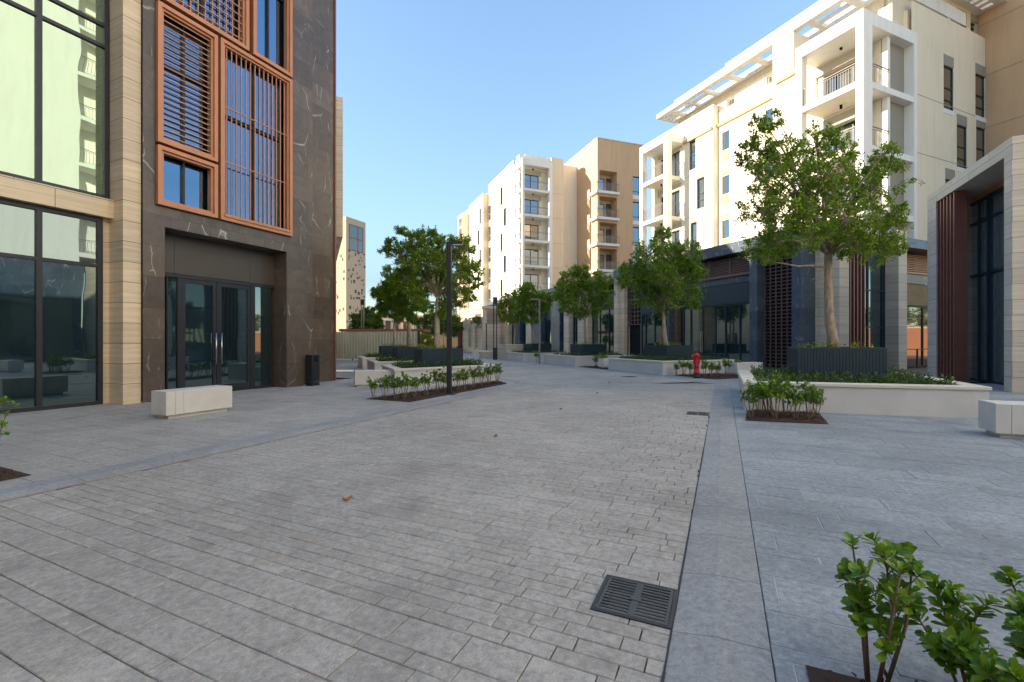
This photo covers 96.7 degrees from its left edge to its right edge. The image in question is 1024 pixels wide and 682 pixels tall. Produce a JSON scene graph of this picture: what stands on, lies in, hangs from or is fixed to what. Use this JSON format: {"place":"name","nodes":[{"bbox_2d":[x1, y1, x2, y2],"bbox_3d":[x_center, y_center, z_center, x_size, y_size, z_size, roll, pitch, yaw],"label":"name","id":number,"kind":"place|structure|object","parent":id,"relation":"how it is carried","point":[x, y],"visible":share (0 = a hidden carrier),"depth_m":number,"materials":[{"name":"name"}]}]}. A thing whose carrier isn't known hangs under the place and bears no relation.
{"place":"outdoors","nodes":[
{"label":"outdoors","id":0,"kind":"place"},
{"bbox_2d":[0,359,516,487],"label":"pavement","id":1,"kind":"structure","parent":0,"point":[99,435],"depth_m":7.59,"materials":[{"name":"grey stone"}]},
{"bbox_2d":[0,467,29,480],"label":"mulch bed","id":2,"kind":"object","parent":1,"relation":"on","point":[6,473],"visible":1,"depth_m":4.72,"materials":[{"name":"brown soil"}]},
{"bbox_2d":[0,396,19,444],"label":"shrub","id":3,"kind":"object","parent":2,"relation":"on","point":[7,412],"visible":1,"depth_m":4.97,"materials":[{"name":"green plant"}]},
{"bbox_2d":[0,0,140,413],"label":"office building","id":4,"kind":"structure","parent":1,"relation":"on","point":[70,203],"depth_m":9.58,"materials":[{"name":"stone"}]},
{"bbox_2d":[0,198,102,413],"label":"window","id":5,"kind":"structure","parent":4,"relation":"in","point":[51,260],"depth_m":9.30,"materials":[{"name":"glass"}]},
{"bbox_2d":[0,0,109,198],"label":"window","id":6,"kind":"structure","parent":4,"relation":"in","point":[55,54],"depth_m":9.40,"materials":[{"name":"glass"}]},
{"bbox_2d":[151,385,231,418],"bbox_3d":[-6.077,1.150,8.691,0.460,0.500,1.194,0,0,25],"label":"bench","id":7,"kind":"object","parent":1,"relation":"on","point":[176,403],"visible":0.99,"depth_m":8.45,"materials":[{"name":"concrete"}]},
{"bbox_2d":[141,0,312,402],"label":"marble building","id":8,"kind":"structure","parent":1,"relation":"on","point":[226,192],"depth_m":12.25,"materials":[{"name":"brown stone"}]},
{"bbox_2d":[182,278,216,387],"bbox_3d":[-8.148,-0.130,11.881,0.148,2.910,0.870,0,0,25],"label":"door","id":9,"kind":"structure","parent":8,"relation":"in","point":[199,335],"depth_m":11.89,"materials":[{"name":"glass"}]},
{"bbox_2d":[219,283,250,388],"bbox_3d":[-7.747,-0.130,12.745,0.148,2.910,0.923,0,0,25],"label":"door","id":10,"kind":"structure","parent":8,"relation":"in","point":[234,300],"depth_m":12.76,"materials":[{"name":"glass"}]},
{"bbox_2d":[306,355,319,385],"bbox_3d":[-6.234,0.915,14.238,0.260,0.970,0.300,0,0,25],"label":"litter bin","id":11,"kind":"object","parent":1,"relation":"on","point":[312,369],"visible":0.99,"depth_m":14.14,"materials":[{"name":"metal"}]},
{"bbox_2d":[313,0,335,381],"bbox_3d":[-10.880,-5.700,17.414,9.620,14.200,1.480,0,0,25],"label":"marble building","id":12,"kind":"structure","parent":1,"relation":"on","point":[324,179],"depth_m":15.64,"materials":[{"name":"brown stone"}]},
{"bbox_2d":[336,96,342,260],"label":"stone building","id":13,"kind":"structure","parent":1,"relation":"on","point":[339,168],"depth_m":22.93,"materials":[{"name":"stone"}]},
{"bbox_2d":[346,305,385,328],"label":"tree","id":14,"kind":"object","parent":1,"relation":"on","point":[356,319],"visible":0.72,"depth_m":47.71,"materials":[{"name":"green plant"}]},
{"bbox_2d":[357,356,384,368],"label":"planter","id":15,"kind":"object","parent":1,"relation":"on","point":[362,362],"visible":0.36,"depth_m":22.62,"materials":[{"name":"concrete"}]},
{"bbox_2d":[379,345,405,356],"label":"tree planter","id":16,"kind":"object","parent":15,"relation":"on","point":[385,350],"visible":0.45,"depth_m":24.40,"materials":[{"name":"grey metal"}]},
{"bbox_2d":[371,284,398,345],"bbox_3d":[-6.798,-1.685,25.392,2.210,4.020,1.494,0,0,0],"label":"tree","id":17,"kind":"object","parent":16,"relation":"on","point":[377,319],"visible":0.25,"depth_m":25.29,"materials":[{"name":"green plant"}]},
{"bbox_2d":[354,370,390,386],"bbox_3d":[-4.278,1.150,14.048,1.286,0.500,0.479,0,0,-7],"label":"bench","id":18,"kind":"object","parent":1,"relation":"on","point":[360,377],"visible":0.76,"depth_m":13.81,"materials":[{"name":"stone"}]},
{"bbox_2d":[336,330,419,360],"bbox_3d":[-11.386,0.350,32.443,11.630,2.100,0.150,0,0,25],"label":"site fence","id":19,"kind":"object","parent":1,"relation":"on","point":[352,345],"visible":0.36,"depth_m":31.89,"materials":[{"name":"metal"}]},
{"bbox_2d":[339,329,430,333],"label":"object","id":20,"kind":"object","parent":1,"relation":"on","point":[370,330],"visible":0.39,"depth_m":45.00,"materials":[{"name":"orange metal"}]},
{"bbox_2d":[367,359,413,369],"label":"planter","id":21,"kind":"object","parent":1,"relation":"on","point":[373,364],"visible":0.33,"depth_m":18.20,"materials":[{"name":"concrete"}]},
{"bbox_2d":[375,354,413,360],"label":"ground cover","id":22,"kind":"object","parent":21,"relation":"on","point":[390,358],"visible":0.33,"depth_m":19.23,"materials":[{"name":"green plant"}]},
{"bbox_2d":[392,346,429,360],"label":"tree planter","id":23,"kind":"object","parent":21,"relation":"on","point":[397,352],"visible":0.42,"depth_m":19.92,"materials":[{"name":"grey metal"}]},
{"bbox_2d":[368,269,429,346],"bbox_3d":[-5.075,-1.620,20.801,2.866,3.881,1.845,0,0,11],"label":"tree","id":24,"kind":"object","parent":23,"relation":"on","point":[399,305],"visible":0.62,"depth_m":20.62,"materials":[{"name":"green plant"}]},
{"bbox_2d":[367,379,506,401],"bbox_3d":[-1.460,1.357,13.009,1.350,0.129,5.724,0,0,32],"label":"mulch bed","id":25,"kind":"object","parent":1,"relation":"on","point":[421,395],"visible":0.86,"depth_m":11.83,"materials":[{"name":"brown soil"}]},
{"bbox_2d":[376,374,390,398],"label":"shrub","id":26,"kind":"object","parent":25,"relation":"on","point":[385,381],"visible":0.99,"depth_m":10.81,"materials":[{"name":"green plant"}]},
{"bbox_2d":[396,371,411,399],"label":"shrub","id":27,"kind":"object","parent":25,"relation":"on","point":[404,382],"visible":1,"depth_m":10.61,"materials":[{"name":"green plant"}]},
{"bbox_2d":[420,370,433,394],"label":"shrub","id":28,"kind":"object","parent":25,"relation":"on","point":[425,380],"visible":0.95,"depth_m":11.46,"materials":[{"name":"green plant"}]},
{"bbox_2d":[432,366,444,391],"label":"shrub","id":29,"kind":"object","parent":25,"relation":"on","point":[436,374],"visible":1,"depth_m":12.00,"materials":[{"name":"green plant"}]},
{"bbox_2d":[446,241,462,394],"bbox_3d":[-1.551,-0.600,11.929,0.530,4.000,0.300,0,0,8],"label":"street lamp","id":30,"kind":"object","parent":25,"relation":"on","point":[449,315],"visible":0.89,"depth_m":11.89,"materials":[{"name":"metal"}]},
{"bbox_2d":[381,362,495,388],"bbox_3d":[-2.531,1.110,15.771,4.715,0.580,2.716,0,0,-41],"label":"planter","id":31,"kind":"object","parent":1,"relation":"on","point":[411,372],"visible":0.38,"depth_m":14.24,"materials":[{"name":"stone"}]},
{"bbox_2d":[391,356,482,367],"bbox_3d":[-2.562,0.771,15.758,3.867,0.466,2.252,0,0,-42],"label":"ground cover","id":32,"kind":"object","parent":31,"relation":"on","point":[413,364],"visible":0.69,"depth_m":15.23,"materials":[{"name":"green plant"}]},
{"bbox_2d":[413,348,462,366],"bbox_3d":[-2.639,0.605,16.266,2.096,0.690,1.394,0,0,-41],"label":"tree planter","id":33,"kind":"object","parent":31,"relation":"on","point":[430,356],"visible":0.62,"depth_m":15.52,"materials":[{"name":"grey metal"}]},
{"bbox_2d":[376,224,485,348],"bbox_3d":[-2.865,-1.913,16.382,3.973,4.472,2.257,0,0,0],"label":"tree","id":34,"kind":"object","parent":33,"relation":"in","point":[429,279],"visible":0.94,"depth_m":16.16,"materials":[{"name":"green plant"}]},
{"bbox_2d":[0,357,714,681],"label":"road","id":35,"kind":"structure","parent":0,"point":[456,541],"depth_m":3.08,"materials":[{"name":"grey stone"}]},
{"bbox_2d":[420,333,433,345],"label":"tree","id":36,"kind":"object","parent":35,"relation":"on","point":[430,340],"visible":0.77,"depth_m":44.17,"materials":[{"name":"green plant"}]},
{"bbox_2d":[590,574,677,629],"bbox_3d":[0.676,1.415,2.481,0.405,0.027,0.385,0,0,25],"label":"drain grate","id":37,"kind":"object","parent":35,"relation":"on","point":[637,591],"visible":0.98,"depth_m":2.46,"materials":[{"name":"metal"}]},
{"bbox_2d":[1,355,1023,681],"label":"pavement bedding","id":38,"kind":"object","parent":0,"point":[819,557],"visible":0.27,"depth_m":2.94,"materials":[{"name":"grey"}]},
{"bbox_2d":[336,0,840,314],"label":"sky","id":39,"kind":"structure","parent":0,"point":[440,97],"materials":[{"name":"blue"}]},
{"bbox_2d":[564,137,643,279],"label":"apartment building","id":40,"kind":"structure","parent":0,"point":[608,202],"depth_m":59.53,"materials":[{"name":"beige paint"}]},
{"bbox_2d":[633,177,639,194],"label":"window","id":41,"kind":"structure","parent":40,"relation":"in","point":[636,180],"depth_m":60.14,"materials":[{"name":"glass"}]},
{"bbox_2d":[633,202,639,220],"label":"window","id":42,"kind":"structure","parent":40,"relation":"in","point":[636,205],"depth_m":60.14,"materials":[{"name":"glass"}]},
{"bbox_2d":[336,347,984,681],"bbox_3d":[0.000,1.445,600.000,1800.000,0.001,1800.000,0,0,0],"label":"ground","id":43,"kind":"structure","parent":0,"point":[922,369],"depth_m":15.85,"materials":[{"name":"grey stone"}]},
{"bbox_2d":[336,216,365,331],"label":"tower","id":44,"kind":"structure","parent":43,"relation":"on","point":[351,276],"depth_m":121.43,"materials":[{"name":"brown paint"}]},
{"bbox_2d":[349,224,362,252],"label":"window","id":45,"kind":"structure","parent":44,"relation":"in","point":[355,232],"depth_m":123.06,"materials":[{"name":"blue glass"}]},
{"bbox_2d":[373,315,400,328],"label":"building","id":46,"kind":"structure","parent":43,"relation":"on","point":[389,324],"depth_m":104.95,"materials":[{"name":"metal"}]},
{"bbox_2d":[0,356,774,681],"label":"kerb","id":47,"kind":"structure","parent":43,"relation":"on","point":[720,630],"depth_m":3.02,"materials":[{"name":"stone"}]},
{"bbox_2d":[493,297,497,359],"bbox_3d":[-1.260,-0.950,34.120,0.346,4.700,0.140,0,0,0],"label":"street lamp","id":48,"kind":"object","parent":47,"relation":"on","point":[495,350],"visible":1,"depth_m":34.09,"materials":[{"name":"metal"}]},
{"bbox_2d":[661,415,709,681],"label":"kerb joint","id":49,"kind":"object","parent":47,"relation":"on","point":[667,653],"visible":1,"depth_m":2.75,"materials":[{"name":"grey concrete"}]},
{"bbox_2d":[977,0,1023,154],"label":"apartment building","id":50,"kind":"structure","parent":43,"relation":"on","point":[1000,28],"depth_m":28.00,"materials":[{"name":"beige paint"}]},
{"bbox_2d":[463,352,1023,681],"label":"pavement","id":51,"kind":"structure","parent":0,"point":[856,487],"depth_m":3.64,"materials":[{"name":"grey stone"}]},
{"bbox_2d":[410,312,464,337],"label":"tree","id":52,"kind":"object","parent":51,"relation":"on","point":[425,322],"visible":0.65,"depth_m":55.87,"materials":[{"name":"green plant"}]},
{"bbox_2d":[498,344,523,359],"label":"planter","id":53,"kind":"object","parent":51,"relation":"on","point":[503,349],"visible":0.73,"depth_m":34.01,"materials":[{"name":"stone"}]},
{"bbox_2d":[497,291,521,343],"bbox_3d":[-0.135,-1.809,36.165,2.313,4.422,1.868,0,0,0],"label":"tree","id":54,"kind":"object","parent":53,"relation":"in","point":[507,303],"visible":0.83,"depth_m":35.98,"materials":[{"name":"green plant"}]},
{"bbox_2d":[458,154,576,351],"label":"apartment building","id":55,"kind":"structure","parent":51,"relation":"on","point":[518,222],"depth_m":61.26,"materials":[{"name":"paint"}]},
{"bbox_2d":[520,174,537,188],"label":"sliding door","id":56,"kind":"structure","parent":55,"relation":"in","point":[533,178],"depth_m":60.52,"materials":[{"name":"glass"}]},
{"bbox_2d":[520,199,537,214],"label":"sliding door","id":57,"kind":"structure","parent":55,"relation":"in","point":[529,203],"depth_m":60.52,"materials":[{"name":"glass"}]},
{"bbox_2d":[520,224,537,239],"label":"sliding door","id":58,"kind":"structure","parent":55,"relation":"in","point":[534,228],"depth_m":60.52,"materials":[{"name":"glass"}]},
{"bbox_2d":[520,249,537,264],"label":"sliding door","id":59,"kind":"structure","parent":55,"relation":"in","point":[529,253],"depth_m":60.52,"materials":[{"name":"glass"}]},
{"bbox_2d":[520,274,537,290],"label":"sliding door","id":60,"kind":"structure","parent":55,"relation":"in","point":[528,277],"depth_m":60.62,"materials":[{"name":"glass"}]},
{"bbox_2d":[506,352,567,361],"bbox_3d":[1.902,1.110,33.452,4.100,0.580,3.800,0,0,-23],"label":"planter","id":61,"kind":"object","parent":51,"relation":"on","point":[516,356],"visible":0.47,"depth_m":31.48,"materials":[{"name":"concrete"}]},
{"bbox_2d":[524,344,551,352],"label":"tree planter","id":62,"kind":"object","parent":61,"relation":"on","point":[535,347],"visible":0.65,"depth_m":32.78,"materials":[{"name":"grey metal"}]},
{"bbox_2d":[510,281,557,343],"bbox_3d":[1.628,-2.078,33.313,3.617,4.659,2.058,0,0,0],"label":"tree","id":63,"kind":"object","parent":62,"relation":"on","point":[524,306],"visible":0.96,"depth_m":33.20,"materials":[{"name":"green plant"}]},
{"bbox_2d":[485,273,617,353],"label":"shop row","id":64,"kind":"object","parent":51,"relation":"on","point":[560,331],"visible":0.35,"depth_m":40.24,"materials":[{"name":"stone"}]},
{"bbox_2d":[543,354,629,366],"bbox_3d":[4.576,1.110,27.254,4.100,0.580,3.800,0,0,-23],"label":"planter","id":65,"kind":"object","parent":51,"relation":"on","point":[569,360],"visible":0.47,"depth_m":25.59,"materials":[{"name":"concrete"}]},
{"bbox_2d":[570,344,605,355],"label":"tree planter","id":66,"kind":"object","parent":65,"relation":"on","point":[587,348],"visible":0.66,"depth_m":26.58,"materials":[{"name":"grey metal"}]},
{"bbox_2d":[550,259,618,343],"bbox_3d":[4.323,-2.341,27.472,4.064,5.185,2.465,0,0,0],"label":"tree","id":67,"kind":"object","parent":66,"relation":"on","point":[589,300],"visible":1,"depth_m":26.98,"materials":[{"name":"green plant"}]},
{"bbox_2d":[553,351,624,355],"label":"ground cover","id":68,"kind":"object","parent":65,"relation":"in","point":[590,354],"visible":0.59,"depth_m":26.42,"materials":[{"name":"green plant"}]},
{"bbox_2d":[608,358,733,374],"bbox_3d":[7.250,1.110,21.057,4.100,0.580,3.800,0,0,-23],"label":"planter","id":69,"kind":"object","parent":51,"relation":"on","point":[656,367],"visible":0.52,"depth_m":19.55,"materials":[{"name":"concrete"}]},
{"bbox_2d":[644,345,693,358],"bbox_3d":[7.210,0.555,20.994,1.552,0.730,1.512,0,0,-23],"label":"tree planter","id":70,"kind":"object","parent":69,"relation":"on","point":[672,350],"visible":0.61,"depth_m":20.38,"materials":[{"name":"grey metal"}]},
{"bbox_2d":[612,223,710,344],"bbox_3d":[6.962,-2.592,20.872,4.441,5.713,2.862,0,0,-9],"label":"tree","id":71,"kind":"object","parent":70,"relation":"on","point":[686,264],"visible":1,"depth_m":20.76,"materials":[{"name":"green plant"}]},
{"bbox_2d":[618,353,720,360],"bbox_3d":[7.245,0.765,21.071,3.684,0.508,3.392,0,0,-23],"label":"ground cover","id":72,"kind":"object","parent":69,"relation":"in","point":[668,358],"visible":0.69,"depth_m":20.14,"materials":[{"name":"green plant"}]},
{"bbox_2d":[691,352,700,377],"bbox_3d":[6.918,0.914,17.032,0.407,0.972,0.321,0,0,-20],"label":"fire hydrant","id":73,"kind":"object","parent":51,"relation":"on","point":[696,357],"visible":1,"depth_m":16.97,"materials":[{"name":"red metal"}]},
{"bbox_2d":[675,373,737,378],"bbox_3d":[8.055,1.356,17.922,2.454,0.129,2.155,0,0,-24],"label":"mulch bed","id":74,"kind":"object","parent":51,"relation":"on","point":[722,376],"visible":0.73,"depth_m":17.59,"materials":[{"name":"brown soil"}]},
{"bbox_2d":[727,362,762,374],"bbox_3d":[9.790,1.150,19.127,1.494,0.500,0.500,0,0,-23],"label":"bench","id":75,"kind":"object","parent":51,"relation":"on","point":[732,370],"visible":0.64,"depth_m":18.84,"materials":[{"name":"stone"}]},
{"bbox_2d":[745,409,827,423],"bbox_3d":[5.015,1.355,8.390,1.240,0.120,1.643,0,0,28],"label":"mulch bed","id":76,"kind":"object","parent":51,"relation":"on","point":[802,417],"visible":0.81,"depth_m":8.04,"materials":[{"name":"brown soil"}]},
{"bbox_2d":[739,383,761,416],"bbox_3d":[4.286,1.064,8.204,0.366,0.616,0.288,0,0,21],"label":"shrub","id":77,"kind":"object","parent":76,"relation":"on","point":[747,394],"visible":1,"depth_m":8.16,"materials":[{"name":"green plant"}]},
{"bbox_2d":[745,377,773,415],"bbox_3d":[4.537,1.015,8.345,0.391,0.714,0.414,0,0,-4],"label":"shrub","id":78,"kind":"object","parent":76,"relation":"on","point":[762,398],"visible":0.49,"depth_m":8.32,"materials":[{"name":"green plant"}]},
{"bbox_2d":[756,373,791,417],"bbox_3d":[4.640,0.966,8.056,0.444,0.812,0.470,0,0,-24],"label":"shrub","id":79,"kind":"object","parent":76,"relation":"on","point":[770,392],"visible":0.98,"depth_m":8.03,"materials":[{"name":"green plant"}]},
{"bbox_2d":[773,377,799,415],"bbox_3d":[5.001,1.013,8.265,0.428,0.718,0.336,0,0,17],"label":"shrub","id":80,"kind":"object","parent":76,"relation":"on","point":[788,387],"visible":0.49,"depth_m":8.26,"materials":[{"name":"green plant"}]},
{"bbox_2d":[784,389,805,418],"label":"shrub","id":81,"kind":"object","parent":76,"relation":"on","point":[797,400],"visible":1,"depth_m":7.98,"materials":[{"name":"green plant"}]},
{"bbox_2d":[796,381,823,418],"bbox_3d":[5.262,1.030,7.992,0.407,0.684,0.320,0,0,3],"label":"shrub","id":82,"kind":"object","parent":76,"relation":"on","point":[808,395],"visible":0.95,"depth_m":7.98,"materials":[{"name":"green plant"}]},
{"bbox_2d":[602,0,1007,369],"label":"apartment building","id":83,"kind":"structure","parent":51,"relation":"on","point":[909,76],"depth_m":26.18,"materials":[{"name":"paint"}]},
{"bbox_2d":[662,191,679,216],"bbox_3d":[13.559,-11.340,38.622,0.080,2.280,2.396,0,0,-23],"label":"sliding door","id":84,"kind":"structure","parent":83,"relation":"in","point":[675,196],"depth_m":38.22,"materials":[{"name":"glass"}]},
{"bbox_2d":[662,151,679,176],"bbox_3d":[13.559,-14.640,38.622,0.080,2.280,2.396,0,0,-23],"label":"sliding door","id":85,"kind":"structure","parent":83,"relation":"in","point":[676,156],"depth_m":38.22,"materials":[{"name":"glass"}]},
{"bbox_2d":[690,139,695,169],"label":"window","id":86,"kind":"structure","parent":83,"relation":"in","point":[693,143],"depth_m":36.30,"materials":[{"name":"glass"}]},
{"bbox_2d":[698,177,704,208],"bbox_3d":[14.818,-11.505,35.472,0.080,2.350,0.802,0,0,-23],"label":"window","id":87,"kind":"structure","parent":83,"relation":"in","point":[701,182],"depth_m":35.54,"materials":[{"name":"glass"}]},
{"bbox_2d":[721,218,729,239],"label":"window","id":88,"kind":"structure","parent":83,"relation":"in","point":[725,224],"depth_m":33.98,"materials":[{"name":"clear glass"}]},
{"bbox_2d":[721,173,729,195],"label":"window","id":89,"kind":"structure","parent":83,"relation":"in","point":[725,180],"depth_m":33.98,"materials":[{"name":"clear glass"}]},
{"bbox_2d":[721,129,729,151],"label":"window","id":90,"kind":"structure","parent":83,"relation":"in","point":[725,136],"depth_m":33.98,"materials":[{"name":"clear glass"}]},
{"bbox_2d":[826,62,855,93],"bbox_3d":[19.246,-14.640,26.324,0.080,2.280,2.700,0,0,-23],"label":"sliding door","id":91,"kind":"structure","parent":83,"relation":"in","point":[844,75],"depth_m":26.45,"materials":[{"name":"glass"}]},
{"bbox_2d":[828,121,855,150],"bbox_3d":[19.246,-11.340,26.324,0.080,2.280,2.700,0,0,-23],"label":"sliding door","id":92,"kind":"structure","parent":83,"relation":"in","point":[852,124],"depth_m":26.10,"materials":[{"name":"glass"}]},
{"bbox_2d":[865,243,884,347],"bbox_3d":[17.091,-1.700,21.878,2.720,6.200,0.080,0,0,-23],"label":"window","id":93,"kind":"structure","parent":83,"relation":"in","point":[874,281],"depth_m":22.14,"materials":[{"name":"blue glass"}]},
{"bbox_2d":[907,305,926,366],"bbox_3d":[21.771,-0.245,24.554,6.570,3.290,0.080,0,0,-23],"label":"window","id":94,"kind":"structure","parent":83,"relation":"in","point":[916,315],"depth_m":24.60,"materials":[{"name":"glass"}]},
{"bbox_2d":[944,65,952,110],"bbox_3d":[25.889,-15.018,27.077,1.089,2.576,0.080,0,0,-23],"label":"window","id":95,"kind":"structure","parent":83,"relation":"in","point":[948,72],"depth_m":27.16,"materials":[{"name":"glass"}]},
{"bbox_2d":[957,124,965,168],"bbox_3d":[27.262,-11.783,27.674,1.155,2.568,0.080,0,0,-23],"label":"window","id":96,"kind":"structure","parent":83,"relation":"in","point":[961,131],"depth_m":27.74,"materials":[{"name":"glass"}]},
{"bbox_2d":[975,73,984,117],"bbox_3d":[29.524,-15.343,28.651,1.745,2.616,0.080,0,0,-23],"label":"window","id":97,"kind":"structure","parent":83,"relation":"in","point":[979,80],"depth_m":28.59,"materials":[{"name":"glass"}]},
{"bbox_2d":[976,127,984,161],"bbox_3d":[29.600,-12.043,28.678,1.716,2.616,0.080,0,0,-23],"label":"window","id":98,"kind":"structure","parent":83,"relation":"in","point":[980,133],"depth_m":28.60,"materials":[{"name":"glass"}]},
{"bbox_2d":[806,665,917,681],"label":"mulch bed","id":99,"kind":"object","parent":51,"relation":"on","point":[815,674],"visible":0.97,"depth_m":1.87,"materials":[{"name":"brown soil"}]},
{"bbox_2d":[834,531,933,681],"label":"shrub","id":100,"kind":"object","parent":99,"relation":"on","point":[856,601],"visible":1,"depth_m":1.78,"materials":[{"name":"green plant"}]},
{"bbox_2d":[899,574,1023,681],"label":"shrub","id":101,"kind":"object","parent":99,"relation":"on","point":[955,644],"visible":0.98,"depth_m":1.71,"materials":[{"name":"green plant"}]},
{"bbox_2d":[989,565,1023,657],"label":"shrub","id":102,"kind":"object","parent":99,"relation":"on","point":[1012,575],"visible":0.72,"depth_m":1.87,"materials":[{"name":"green plant"}]},
{"bbox_2d":[737,370,991,418],"bbox_3d":[7.475,1.110,10.535,3.990,0.580,4.843,0,0,25],"label":"planter","id":103,"kind":"object","parent":51,"relation":"on","point":[959,399],"visible":0.62,"depth_m":8.54,"materials":[{"name":"stone"}]},
{"bbox_2d":[788,347,886,382],"bbox_3d":[7.748,0.533,10.990,1.707,0.774,2.056,0,0,25],"label":"tree planter","id":104,"kind":"object","parent":103,"relation":"on","point":[856,360],"visible":0.69,"depth_m":10.22,"materials":[{"name":"grey metal"}]},
{"bbox_2d":[732,107,924,346],"bbox_3d":[7.494,-2.689,11.008,4.795,5.806,2.930,0,0,-22],"label":"tree","id":105,"kind":"object","parent":104,"relation":"on","point":[829,236],"visible":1,"depth_m":10.70,"materials":[{"name":"green plant"}]},
{"bbox_2d":[749,363,957,384],"bbox_3d":[7.456,0.755,10.492,3.769,0.507,3.908,0,0,20],"label":"ground cover","id":106,"kind":"object","parent":103,"relation":"on","point":[891,377],"visible":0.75,"depth_m":9.59,"materials":[{"name":"green plant"}]},
{"bbox_2d":[927,135,1023,392],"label":"pavilion","id":107,"kind":"structure","parent":51,"relation":"on","point":[975,271],"depth_m":15.37,"materials":[{"name":"stone"}]},
{"bbox_2d":[970,186,1003,384],"bbox_3d":[15.523,-1.750,14.268,0.120,6.300,4.440,0,0,25],"label":"window","id":108,"kind":"structure","parent":107,"relation":"in","point":[987,276],"depth_m":15.19,"materials":[{"name":"black glass"}]},
{"bbox_2d":[978,400,1023,438],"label":"bench","id":109,"kind":"object","parent":51,"relation":"on","point":[1001,419],"visible":1,"depth_m":6.53,"materials":[{"name":"concrete"}]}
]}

